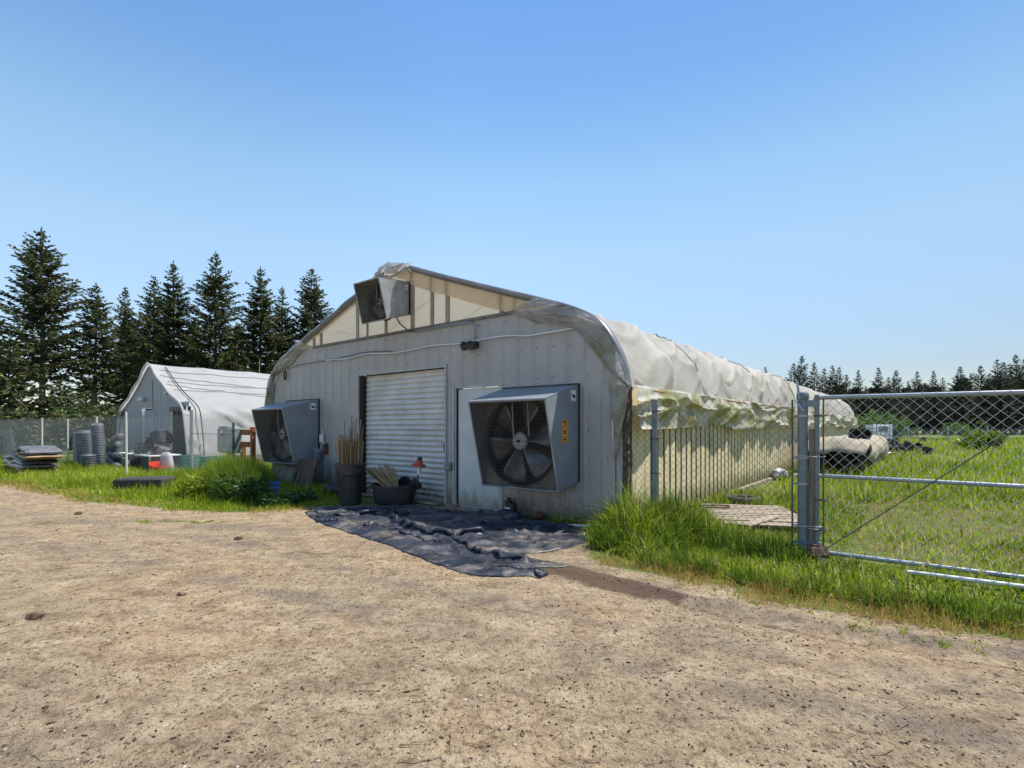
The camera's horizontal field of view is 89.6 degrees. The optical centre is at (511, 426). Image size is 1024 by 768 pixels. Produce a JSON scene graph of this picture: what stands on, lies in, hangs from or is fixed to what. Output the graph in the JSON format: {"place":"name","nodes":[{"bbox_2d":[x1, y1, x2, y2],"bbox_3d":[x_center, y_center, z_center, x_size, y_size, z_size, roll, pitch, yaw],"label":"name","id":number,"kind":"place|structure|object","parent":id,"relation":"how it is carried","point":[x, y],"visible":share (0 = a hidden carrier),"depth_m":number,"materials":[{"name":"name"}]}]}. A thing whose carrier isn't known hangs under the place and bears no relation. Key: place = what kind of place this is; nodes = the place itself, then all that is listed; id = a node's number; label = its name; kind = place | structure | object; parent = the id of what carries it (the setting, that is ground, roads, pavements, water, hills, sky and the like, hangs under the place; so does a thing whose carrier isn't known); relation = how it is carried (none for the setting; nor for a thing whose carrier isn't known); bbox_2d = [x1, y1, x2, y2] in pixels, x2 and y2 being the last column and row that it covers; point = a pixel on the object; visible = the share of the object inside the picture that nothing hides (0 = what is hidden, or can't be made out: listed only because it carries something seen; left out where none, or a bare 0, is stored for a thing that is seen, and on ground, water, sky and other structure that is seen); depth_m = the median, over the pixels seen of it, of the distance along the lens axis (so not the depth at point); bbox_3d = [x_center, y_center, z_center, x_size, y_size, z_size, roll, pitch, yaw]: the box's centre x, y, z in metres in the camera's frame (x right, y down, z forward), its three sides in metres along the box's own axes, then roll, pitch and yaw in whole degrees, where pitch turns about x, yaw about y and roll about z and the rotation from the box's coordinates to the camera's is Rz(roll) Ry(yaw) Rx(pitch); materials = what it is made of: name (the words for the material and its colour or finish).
{"place":"outdoors","nodes":[
{"label":"outdoors","id":0,"kind":"place"},
{"bbox_2d":[163,499,340,511],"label":"short grass","id":1,"kind":"structure","parent":0,"point":[234,507],"depth_m":8.87,"materials":[{"name":"green plant"}]},
{"bbox_2d":[0,430,1023,767],"bbox_3d":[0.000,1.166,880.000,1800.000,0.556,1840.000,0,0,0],"label":"ground","id":2,"kind":"structure","parent":0,"point":[220,642],"depth_m":3.09,"materials":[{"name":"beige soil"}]},
{"bbox_2d":[1,428,14,455],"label":"netting","id":3,"kind":"object","parent":2,"relation":"on","point":[10,441],"visible":0.61,"depth_m":25.13,"materials":[{"name":"grey metal"}]},
{"bbox_2d":[0,406,54,454],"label":"bush","id":4,"kind":"object","parent":2,"relation":"on","point":[32,432],"visible":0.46,"depth_m":26.68,"materials":[{"name":"green plant"}]},
{"bbox_2d":[0,455,59,473],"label":"bag stack","id":5,"kind":"object","parent":2,"relation":"on","point":[17,463],"visible":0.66,"depth_m":14.98,"materials":[{"name":"grey plastic"}]},
{"bbox_2d":[13,445,63,459],"bbox_3d":[-13.974,0.743,15.200,1.853,0.390,0.840,0,0,38],"label":"bag stack","id":6,"kind":"object","parent":5,"relation":"on","point":[40,452],"visible":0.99,"depth_m":14.83,"materials":[{"name":"grey plastic"}]},
{"bbox_2d":[0,336,89,431],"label":"conifer tree","id":7,"kind":"object","parent":2,"relation":"on","point":[10,388],"visible":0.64,"depth_m":30.09,"materials":[{"name":"green plant"}]},
{"bbox_2d":[27,379,87,437],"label":"conifer tree","id":8,"kind":"object","parent":2,"relation":"on","point":[62,390],"visible":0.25,"depth_m":61.74,"materials":[{"name":"green plant"}]},
{"bbox_2d":[26,410,92,451],"bbox_3d":[-26.643,0.407,30.363,3.412,2.829,4.329,0,0,0],"label":"bush","id":9,"kind":"object","parent":2,"relation":"on","point":[69,415],"visible":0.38,"depth_m":29.87,"materials":[{"name":"green plant"}]},
{"bbox_2d":[0,226,129,444],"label":"conifer tree","id":10,"kind":"object","parent":2,"relation":"on","point":[38,318],"visible":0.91,"depth_m":33.64,"materials":[{"name":"green plant"}]},
{"bbox_2d":[74,432,91,464],"bbox_3d":[-14.987,0.785,18.103,0.755,1.230,0.552,0,0,38],"label":"pot stack","id":11,"kind":"object","parent":2,"relation":"on","point":[82,441],"visible":0.5,"depth_m":17.88,"materials":[{"name":"grey plastic"}]},
{"bbox_2d":[64,384,103,412],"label":"conifer tree","id":12,"kind":"object","parent":2,"relation":"on","point":[86,395],"visible":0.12,"depth_m":65.51,"materials":[{"name":"green plant"}]},
{"bbox_2d":[81,454,96,467],"bbox_3d":[-13.762,1.145,16.753,0.400,0.510,0.394,0,0,38],"label":"pot stack","id":13,"kind":"object","parent":2,"relation":"on","point":[87,459],"visible":0.71,"depth_m":16.61,"materials":[{"name":"grey plastic"}]},
{"bbox_2d":[45,283,147,418],"bbox_3d":[-30.229,-4.448,36.778,6.539,12.103,5.857,0,0,-20],"label":"conifer tree","id":14,"kind":"object","parent":2,"relation":"on","point":[100,377],"visible":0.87,"depth_m":36.75,"materials":[{"name":"green plant"}]},
{"bbox_2d":[72,403,122,451],"bbox_3d":[-21.953,0.194,27.655,4.069,3.235,3.127,0,0,21],"label":"bush","id":15,"kind":"object","parent":2,"relation":"on","point":[96,411],"visible":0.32,"depth_m":27.38,"materials":[{"name":"green plant"}]},
{"bbox_2d":[90,423,105,463],"bbox_3d":[-14.056,0.635,17.495,0.662,1.530,0.374,0,0,38],"label":"pot stack","id":16,"kind":"object","parent":2,"relation":"on","point":[97,440],"visible":0.8,"depth_m":17.35,"materials":[{"name":"grey plastic"}]},
{"bbox_2d":[70,286,141,413],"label":"conifer tree","id":17,"kind":"object","parent":2,"relation":"on","point":[123,323],"visible":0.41,"depth_m":45.62,"materials":[{"name":"green plant"}]},
{"bbox_2d":[0,410,234,470],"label":"chain link fence","id":18,"kind":"object","parent":2,"relation":"on","point":[191,444],"visible":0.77,"depth_m":15.87,"materials":[{"name":"metal"}]},
{"bbox_2d":[125,412,127,475],"bbox_3d":[-10.485,0.500,14.005,0.054,1.805,0.214,0,0,-33],"label":"pole","id":19,"kind":"object","parent":2,"relation":"on","point":[126,455],"visible":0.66,"depth_m":13.99,"materials":[{"name":"grey metal"}]},
{"bbox_2d":[111,476,175,489],"bbox_3d":[-8.353,1.305,11.736,1.032,0.310,0.655,0,0,-7],"label":"concrete block","id":20,"kind":"object","parent":2,"relation":"on","point":[133,481],"depth_m":11.45,"materials":[{"name":"concrete"}]},
{"bbox_2d":[111,275,176,406],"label":"conifer tree","id":21,"kind":"object","parent":2,"relation":"on","point":[146,331],"visible":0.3,"depth_m":42.40,"materials":[{"name":"green plant"}]},
{"bbox_2d":[120,452,180,471],"bbox_3d":[-11.844,1.127,16.722,3.250,0.545,0.870,0,0,38],"label":"table","id":22,"kind":"object","parent":2,"relation":"on","point":[176,459],"visible":0.25,"depth_m":15.89,"materials":[{"name":"white paint"}]},
{"bbox_2d":[154,443,170,451],"bbox_3d":[-10.960,0.778,16.132,0.424,0.512,0.512,7,-25,-33],"label":"plant pot","id":23,"kind":"object","parent":22,"relation":"on","point":[167,448],"visible":0.3,"depth_m":16.04,"materials":[{"name":"grey plastic"}]},
{"bbox_2d":[150,430,166,444],"bbox_3d":[-11.091,0.347,16.212,0.450,0.373,0.450,-24,-9,21],"label":"plant pot","id":24,"kind":"object","parent":23,"relation":"on","point":[155,434],"visible":0.85,"depth_m":16.08,"materials":[{"name":"black plastic"}]},
{"bbox_2d":[118,260,210,405],"bbox_3d":[-26.357,-5.758,39.771,7.997,14.723,6.307,0,0,0],"label":"conifer tree","id":25,"kind":"object","parent":2,"relation":"on","point":[168,340],"visible":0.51,"depth_m":39.43,"materials":[{"name":"green plant"}]},
{"bbox_2d":[0,479,333,514],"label":"dry fringe","id":26,"kind":"object","parent":2,"relation":"on","point":[16,487],"visible":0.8,"depth_m":10.00,"materials":[{"name":"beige plant"}]},
{"bbox_2d":[0,453,338,510],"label":"verge grass","id":27,"kind":"structure","parent":2,"relation":"on","point":[78,475],"depth_m":11.81,"materials":[{"name":"green plant"}]},
{"bbox_2d":[179,455,202,469],"bbox_3d":[-9.884,1.140,15.856,0.720,0.540,0.400,0,0,38],"label":"crate","id":28,"kind":"object","parent":2,"relation":"on","point":[183,459],"visible":0.55,"depth_m":15.70,"materials":[{"name":"green plastic"}]},
{"bbox_2d":[115,362,270,464],"bbox_3d":[-8.002,-0.482,25.472,7.571,3.765,17.175,0,0,38],"label":"greenhouse","id":29,"kind":"object","parent":2,"relation":"on","point":[205,394],"visible":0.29,"depth_m":18.65,"materials":[{"name":"metal"}]},
{"bbox_2d":[145,409,152,440],"bbox_3d":[-13.469,0.360,19.179,1.150,2.080,0.100,0,0,38],"label":"door","id":30,"kind":"structure","parent":29,"relation":"in","point":[148,412],"depth_m":19.16,"materials":[{"name":"grey metal"}]},
{"bbox_2d":[175,469,212,497],"bbox_3d":[-6.104,1.172,10.207,1.033,0.700,1.041,0,0,42],"label":"weed clump","id":31,"kind":"object","parent":2,"relation":"on","point":[193,481],"visible":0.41,"depth_m":9.90,"materials":[{"name":"green plant"}]},
{"bbox_2d":[168,251,259,372],"bbox_3d":[-23.173,-6.105,39.777,8.556,15.420,8.795,0,0,-32],"label":"conifer tree","id":32,"kind":"object","parent":2,"relation":"on","point":[215,360],"visible":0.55,"depth_m":39.54,"materials":[{"name":"green plant"}]},
{"bbox_2d":[207,467,256,501],"bbox_3d":[-5.201,1.114,9.699,0.990,0.754,0.952,0,0,0],"label":"weed clump","id":33,"kind":"object","parent":2,"relation":"on","point":[214,490],"visible":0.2,"depth_m":9.44,"materials":[{"name":"green plant"}]},
{"bbox_2d":[175,445,288,503],"bbox_3d":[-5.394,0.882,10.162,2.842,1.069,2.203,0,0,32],"label":"bush","id":34,"kind":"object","parent":2,"relation":"on","point":[237,466],"depth_m":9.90,"materials":[{"name":"green plant"}]},
{"bbox_2d":[217,426,255,460],"bbox_3d":[-7.234,0.715,13.495,1.445,1.470,0.362,0,0,38],"label":"electric panel","id":35,"kind":"object","parent":2,"relation":"on","point":[240,445],"visible":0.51,"depth_m":13.34,"materials":[{"name":"grey metal"}]},
{"bbox_2d":[224,476,275,504],"bbox_3d":[-4.849,1.175,9.535,0.934,0.662,0.952,0,0,0],"label":"weed clump","id":36,"kind":"object","parent":2,"relation":"on","point":[235,493],"visible":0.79,"depth_m":9.33,"materials":[{"name":"green plant"}]},
{"bbox_2d":[205,265,296,373],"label":"conifer tree","id":37,"kind":"object","parent":2,"relation":"on","point":[255,316],"visible":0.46,"depth_m":42.55,"materials":[{"name":"green plant"}]},
{"bbox_2d":[252,492,297,507],"bbox_3d":[-4.218,1.321,9.198,0.802,0.332,0.780,0,0,0],"label":"weed clump","id":38,"kind":"object","parent":2,"relation":"on","point":[269,499],"visible":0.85,"depth_m":9.01,"materials":[{"name":"green plant"}]},
{"bbox_2d":[262,286,299,371],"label":"conifer tree","id":39,"kind":"object","parent":2,"relation":"on","point":[284,316],"visible":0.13,"depth_m":46.74,"materials":[{"name":"green plant"}]},
{"bbox_2d":[272,460,294,485],"bbox_3d":[-5.260,1.080,11.802,1.054,0.676,0.034,2,-17,39],"label":"board","id":40,"kind":"object","parent":2,"relation":"on","point":[286,470],"visible":0.47,"depth_m":11.74,"materials":[{"name":"grey wood"}]},
{"bbox_2d":[263,268,334,365],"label":"conifer tree","id":41,"kind":"object","parent":2,"relation":"on","point":[308,321],"visible":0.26,"depth_m":45.55,"materials":[{"name":"green plant"}]},
{"bbox_2d":[285,487,319,503],"bbox_3d":[-3.839,1.300,9.452,0.657,0.379,0.660,0,0,0],"label":"weed clump","id":42,"kind":"object","parent":2,"relation":"on","point":[308,494],"visible":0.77,"depth_m":9.33,"materials":[{"name":"green plant"}]},
{"bbox_2d":[291,459,318,488],"bbox_3d":[-4.489,1.048,11.113,0.836,0.735,0.048,-4,-18,37],"label":"board","id":43,"kind":"object","parent":2,"relation":"on","point":[305,471],"visible":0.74,"depth_m":11.07,"materials":[{"name":"brown wood"}]},
{"bbox_2d":[334,463,366,504],"bbox_3d":[-2.930,1.022,9.330,0.569,0.715,0.569,0,0,-3],"label":"trash can","id":44,"kind":"object","parent":2,"relation":"on","point":[350,481],"visible":0.91,"depth_m":9.13,"materials":[{"name":"black plastic"}]},
{"bbox_2d":[369,482,417,503],"bbox_3d":[-2.150,1.202,9.420,0.903,0.357,0.509,0,0,1],"label":"tub","id":45,"kind":"object","parent":2,"relation":"on","point":[389,495],"visible":0.86,"depth_m":9.20,"materials":[{"name":"black plastic"}]},
{"bbox_2d":[411,457,426,503],"bbox_3d":[-1.676,0.967,9.247,0.285,0.870,0.280,0,0,38],"label":"hose fitting","id":46,"kind":"object","parent":2,"relation":"on","point":[418,464],"visible":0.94,"depth_m":9.20,"materials":[{"name":"red plastic"}]},
{"bbox_2d":[305,503,588,577],"bbox_3d":[-0.933,1.329,7.258,2.497,0.189,5.315,0,0,-42],"label":"ground cloth","id":47,"kind":"object","parent":2,"relation":"on","point":[502,542],"visible":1,"depth_m":6.50,"materials":[{"name":"fabric"}]},
{"bbox_2d":[0,493,1016,767],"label":"clods","id":48,"kind":"object","parent":2,"relation":"on","point":[440,685],"visible":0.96,"depth_m":2.75,"materials":[{"name":"brown soil"}]},
{"bbox_2d":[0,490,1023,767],"bbox_3d":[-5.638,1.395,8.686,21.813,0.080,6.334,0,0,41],"label":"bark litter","id":49,"kind":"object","parent":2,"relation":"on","point":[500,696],"visible":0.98,"depth_m":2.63,"materials":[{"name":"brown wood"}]},
{"bbox_2d":[0,511,1023,767],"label":"twigs","id":50,"kind":"object","parent":2,"relation":"on","point":[500,673],"visible":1,"depth_m":2.79,"materials":[{"name":"brown wood"}]},
{"bbox_2d":[264,261,858,523],"bbox_3d":[7.397,-0.872,22.328,10.444,4.644,31.821,0,0,38],"label":"greenhouse","id":51,"kind":"object","parent":2,"relation":"on","point":[408,408],"visible":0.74,"depth_m":9.23,"materials":[{"name":"metal"}]},
{"bbox_2d":[251,398,319,464],"bbox_3d":[-5.225,0.091,11.863,1.426,1.479,0.887,0,0,38],"label":"exhaust fan","id":52,"kind":"object","parent":51,"relation":"attached to","point":[288,431],"visible":0.98,"depth_m":11.62,"materials":[{"name":"metal"}]},
{"bbox_2d":[313,443,328,460],"bbox_3d":[-4.320,0.568,11.565,0.348,0.396,0.228,0,0,38],"label":"outlet box","id":53,"kind":"object","parent":51,"relation":"attached to","point":[316,453],"visible":0.89,"depth_m":11.52,"materials":[{"name":"metal"}]},
{"bbox_2d":[353,276,410,323],"bbox_3d":[-2.475,-2.371,9.786,0.796,0.814,0.738,0,0,38],"label":"exhaust fan","id":54,"kind":"object","parent":51,"relation":"attached to","point":[378,298],"visible":1,"depth_m":9.67,"materials":[{"name":"metal"}]},
{"bbox_2d":[357,364,462,503],"bbox_3d":[-2.083,0.135,10.183,2.645,2.530,0.435,0,0,38],"label":"roll up door","id":55,"kind":"structure","parent":51,"relation":"in","point":[403,413],"depth_m":10.04,"materials":[{"name":"metal"}]},
{"bbox_2d":[322,328,571,360],"bbox_3d":[-1.706,-1.511,9.576,6.561,0.208,0.050,0,0,38],"label":"cable","id":56,"kind":"object","parent":51,"relation":"attached to","point":[454,343],"visible":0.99,"depth_m":9.03,"materials":[{"name":"white paint"}]},
{"bbox_2d":[453,383,501,510],"bbox_3d":[-0.598,0.345,8.752,1.120,2.130,0.160,0,0,38],"label":"door","id":57,"kind":"structure","parent":51,"relation":"in","point":[468,490],"depth_m":8.94,"materials":[{"name":"white paint"}]},
{"bbox_2d":[467,383,579,492],"bbox_3d":[0.158,0.136,7.618,1.436,1.548,0.877,0,0,38],"label":"exhaust fan","id":58,"kind":"object","parent":51,"relation":"attached to","point":[520,434],"visible":1,"depth_m":7.49,"materials":[{"name":"metal"}]},
{"bbox_2d":[571,482,813,562],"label":"tall grass","id":59,"kind":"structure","parent":2,"relation":"on","point":[597,538],"depth_m":5.84,"materials":[{"name":"green plant"}]},
{"bbox_2d":[625,398,794,548],"bbox_3d":[2.328,0.539,6.320,2.041,1.822,0.082,0,0,38],"label":"chain link fence","id":60,"kind":"object","parent":2,"relation":"on","point":[654,410],"visible":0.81,"depth_m":6.26,"materials":[{"name":"metal"}]},
{"bbox_2d":[726,494,760,504],"bbox_3d":[4.000,1.300,8.950,0.610,0.200,0.607,0,0,0],"label":"tyre","id":61,"kind":"object","parent":2,"relation":"on","point":[740,498],"visible":0.36,"depth_m":8.76,"materials":[{"name":"rubber"}]},
{"bbox_2d":[700,503,822,534],"bbox_3d":[3.514,1.323,7.505,1.236,0.124,1.840,0,0,13],"label":"pallet","id":62,"kind":"object","parent":2,"relation":"on","point":[751,509],"visible":0.43,"depth_m":7.47,"materials":[{"name":"brown wood"}]},
{"bbox_2d":[739,515,779,526],"bbox_3d":[3.300,1.246,6.850,1.000,0.023,0.140,0,0,-43],"label":"board","id":63,"kind":"object","parent":62,"relation":"on","point":[757,521],"visible":0.84,"depth_m":6.80,"materials":[{"name":"white wood"}]},
{"bbox_2d":[578,543,1023,638],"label":"dry fringe","id":64,"kind":"object","parent":2,"relation":"on","point":[897,617],"visible":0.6,"depth_m":3.97,"materials":[{"name":"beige plant"}]},
{"bbox_2d":[794,356,810,386],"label":"conifer tree","id":65,"kind":"object","parent":2,"relation":"on","point":[800,368],"visible":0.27,"depth_m":95.78,"materials":[{"name":"green plant"}]},
{"bbox_2d":[793,381,820,548],"bbox_3d":[3.203,0.473,5.612,0.271,1.953,0.150,0,0,38],"label":"gate post","id":66,"kind":"object","parent":2,"relation":"on","point":[803,402],"visible":0.84,"depth_m":5.60,"materials":[{"name":"metal"}]},
{"bbox_2d":[813,388,1023,579],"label":"gate","id":67,"kind":"structure","parent":66,"relation":"attached to","point":[910,480],"depth_m":5.04,"materials":[{"name":"metal"}]},
{"bbox_2d":[808,428,819,540],"bbox_3d":[3.293,0.733,5.622,0.108,1.436,0.090,0,0,38],"label":"metal post","id":68,"kind":"object","parent":2,"relation":"on","point":[811,489],"visible":0.53,"depth_m":5.60,"materials":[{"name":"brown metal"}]},
{"bbox_2d":[802,544,829,559],"bbox_3d":[3.256,1.355,5.526,0.277,0.190,0.256,0,0,15],"label":"boulder","id":69,"kind":"object","parent":2,"relation":"on","point":[815,550],"visible":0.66,"depth_m":5.44,"materials":[{"name":"brown stone"}]},
{"bbox_2d":[803,362,831,394],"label":"conifer tree","id":70,"kind":"object","parent":2,"relation":"on","point":[818,388],"visible":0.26,"depth_m":88.77,"materials":[{"name":"green plant"}]},
{"bbox_2d":[632,550,1023,640],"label":"seed stalks","id":71,"kind":"object","parent":2,"relation":"on","point":[789,594],"visible":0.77,"depth_m":4.01,"materials":[{"name":"green plant"}]},
{"bbox_2d":[829,367,859,413],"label":"conifer tree","id":72,"kind":"object","parent":2,"relation":"on","point":[836,389],"visible":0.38,"depth_m":89.66,"materials":[{"name":"green plant"}]},
{"bbox_2d":[808,435,888,474],"bbox_3d":[11.723,0.838,17.777,1.776,1.124,8.964,0,0,38],"label":"roll","id":73,"kind":"object","parent":2,"relation":"on","point":[850,447],"visible":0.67,"depth_m":14.53,"materials":[{"name":"white plastic"}]},
{"bbox_2d":[850,370,869,417],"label":"conifer tree","id":74,"kind":"object","parent":2,"relation":"on","point":[855,387],"visible":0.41,"depth_m":97.76,"materials":[{"name":"green plant"}]},
{"bbox_2d":[854,414,888,428],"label":"bush","id":75,"kind":"object","parent":2,"relation":"on","point":[873,418],"visible":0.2,"depth_m":57.53,"materials":[{"name":"green plant"}]},
{"bbox_2d":[863,424,893,441],"bbox_3d":[26.597,0.810,37.383,1.800,2.020,1.235,0,0,9],"label":"water tote","id":76,"kind":"object","parent":2,"relation":"on","point":[874,428],"visible":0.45,"depth_m":36.83,"materials":[{"name":"plastic"}]},
{"bbox_2d":[864,367,892,423],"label":"conifer tree","id":77,"kind":"object","parent":2,"relation":"on","point":[878,385],"visible":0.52,"depth_m":94.93,"materials":[{"name":"green plant"}]},
{"bbox_2d":[877,377,906,422],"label":"conifer tree","id":78,"kind":"object","parent":2,"relation":"on","point":[887,405],"visible":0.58,"depth_m":87.80,"materials":[{"name":"green plant"}]},
{"bbox_2d":[878,370,910,419],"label":"conifer tree","id":79,"kind":"object","parent":2,"relation":"on","point":[899,388],"visible":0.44,"depth_m":91.62,"materials":[{"name":"green plant"}]},
{"bbox_2d":[772,436,1023,502],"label":"field grass","id":80,"kind":"structure","parent":2,"relation":"on","point":[970,472],"depth_m":13.79,"materials":[{"name":"green plant"}]},
{"bbox_2d":[888,416,920,436],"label":"bush","id":81,"kind":"object","parent":2,"relation":"on","point":[899,427],"visible":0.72,"depth_m":59.63,"materials":[{"name":"green plant"}]},
{"bbox_2d":[904,372,933,434],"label":"conifer tree","id":82,"kind":"object","parent":2,"relation":"on","point":[919,399],"visible":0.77,"depth_m":88.79,"materials":[{"name":"green plant"}]},
{"bbox_2d":[822,376,1022,433],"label":"fir wood","id":83,"kind":"object","parent":2,"relation":"on","point":[920,424],"visible":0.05,"depth_m":99.90,"materials":[{"name":"green plant"}]},
{"bbox_2d":[845,476,1023,570],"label":"dry patches","id":84,"kind":"object","parent":2,"relation":"on","point":[932,522],"visible":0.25,"depth_m":6.99,"materials":[{"name":"green plant"}]},
{"bbox_2d":[919,370,951,434],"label":"conifer tree","id":85,"kind":"object","parent":2,"relation":"on","point":[938,406],"visible":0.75,"depth_m":92.80,"materials":[{"name":"green plant"}]},
{"bbox_2d":[929,378,957,431],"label":"conifer tree","id":86,"kind":"object","parent":2,"relation":"on","point":[945,399],"visible":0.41,"depth_m":96.74,"materials":[{"name":"green plant"}]},
{"bbox_2d":[939,367,979,428],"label":"conifer tree","id":87,"kind":"object","parent":2,"relation":"on","point":[961,381],"visible":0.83,"depth_m":89.85,"materials":[{"name":"green plant"}]},
{"bbox_2d":[899,426,1023,439],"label":"field fence","id":88,"kind":"object","parent":2,"relation":"on","point":[948,432],"visible":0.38,"depth_m":51.99,"materials":[{"name":"metal"}]},
{"bbox_2d":[939,421,988,435],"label":"bush","id":89,"kind":"object","parent":2,"relation":"on","point":[952,428],"visible":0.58,"depth_m":79.65,"materials":[{"name":"green plant"}]},
{"bbox_2d":[907,570,1023,588],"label":"pole","id":90,"kind":"object","parent":2,"relation":"on","point":[997,583],"visible":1,"depth_m":4.52,"materials":[{"name":"silver metal"}]},
{"bbox_2d":[957,373,990,426],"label":"conifer tree","id":91,"kind":"object","parent":2,"relation":"on","point":[974,398],"visible":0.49,"depth_m":93.70,"materials":[{"name":"green plant"}]},
{"bbox_2d":[952,429,1007,448],"bbox_3d":[22.850,0.683,25.163,1.778,1.252,2.091,0,0,0],"label":"bush","id":92,"kind":"object","parent":2,"relation":"on","point":[984,439],"visible":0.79,"depth_m":25.00,"materials":[{"name":"green plant"}]},
{"bbox_2d":[963,364,998,429],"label":"conifer tree","id":93,"kind":"object","parent":2,"relation":"on","point":[981,379],"visible":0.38,"depth_m":97.87,"materials":[{"name":"green plant"}]},
{"bbox_2d":[975,374,1006,430],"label":"conifer tree","id":94,"kind":"object","parent":2,"relation":"on","point":[987,406],"visible":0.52,"depth_m":90.95,"materials":[{"name":"green plant"}]},
{"bbox_2d":[978,360,1017,433],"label":"conifer tree","id":95,"kind":"object","parent":2,"relation":"on","point":[995,368],"visible":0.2,"depth_m":94.95,"materials":[{"name":"green plant"}]},
{"bbox_2d":[982,361,1023,433],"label":"conifer tree","id":96,"kind":"object","parent":2,"relation":"on","point":[1006,398],"visible":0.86,"depth_m":87.89,"materials":[{"name":"green plant"}]},
{"bbox_2d":[1004,354,1023,433],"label":"conifer tree","id":97,"kind":"object","parent":2,"relation":"on","point":[1016,367],"visible":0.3,"depth_m":95.79,"materials":[{"name":"green plant"}]},
{"bbox_2d":[1009,360,1023,434],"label":"conifer tree","id":98,"kind":"object","parent":2,"relation":"on","point":[1022,396],"visible":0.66,"depth_m":89.11,"materials":[{"name":"green plant"}]},
{"bbox_2d":[0,0,1023,415],"label":"sky","id":99,"kind":"structure","parent":0,"point":[755,184],"materials":[{"name":"blue"}]},
{"bbox_2d":[135,519,990,656],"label":"sparse grass","id":100,"kind":"structure","parent":0,"point":[762,604],"depth_m":3.60,"materials":[{"name":"green plant"}]},
{"bbox_2d":[552,459,1023,637],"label":"verge grass","id":101,"kind":"structure","parent":0,"point":[784,567],"depth_m":5.78,"materials":[{"name":"green plant"}]},
{"bbox_2d":[609,541,1023,629],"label":"tufted grass","id":102,"kind":"structure","parent":0,"point":[967,608],"depth_m":4.02,"materials":[{"name":"green plant"}]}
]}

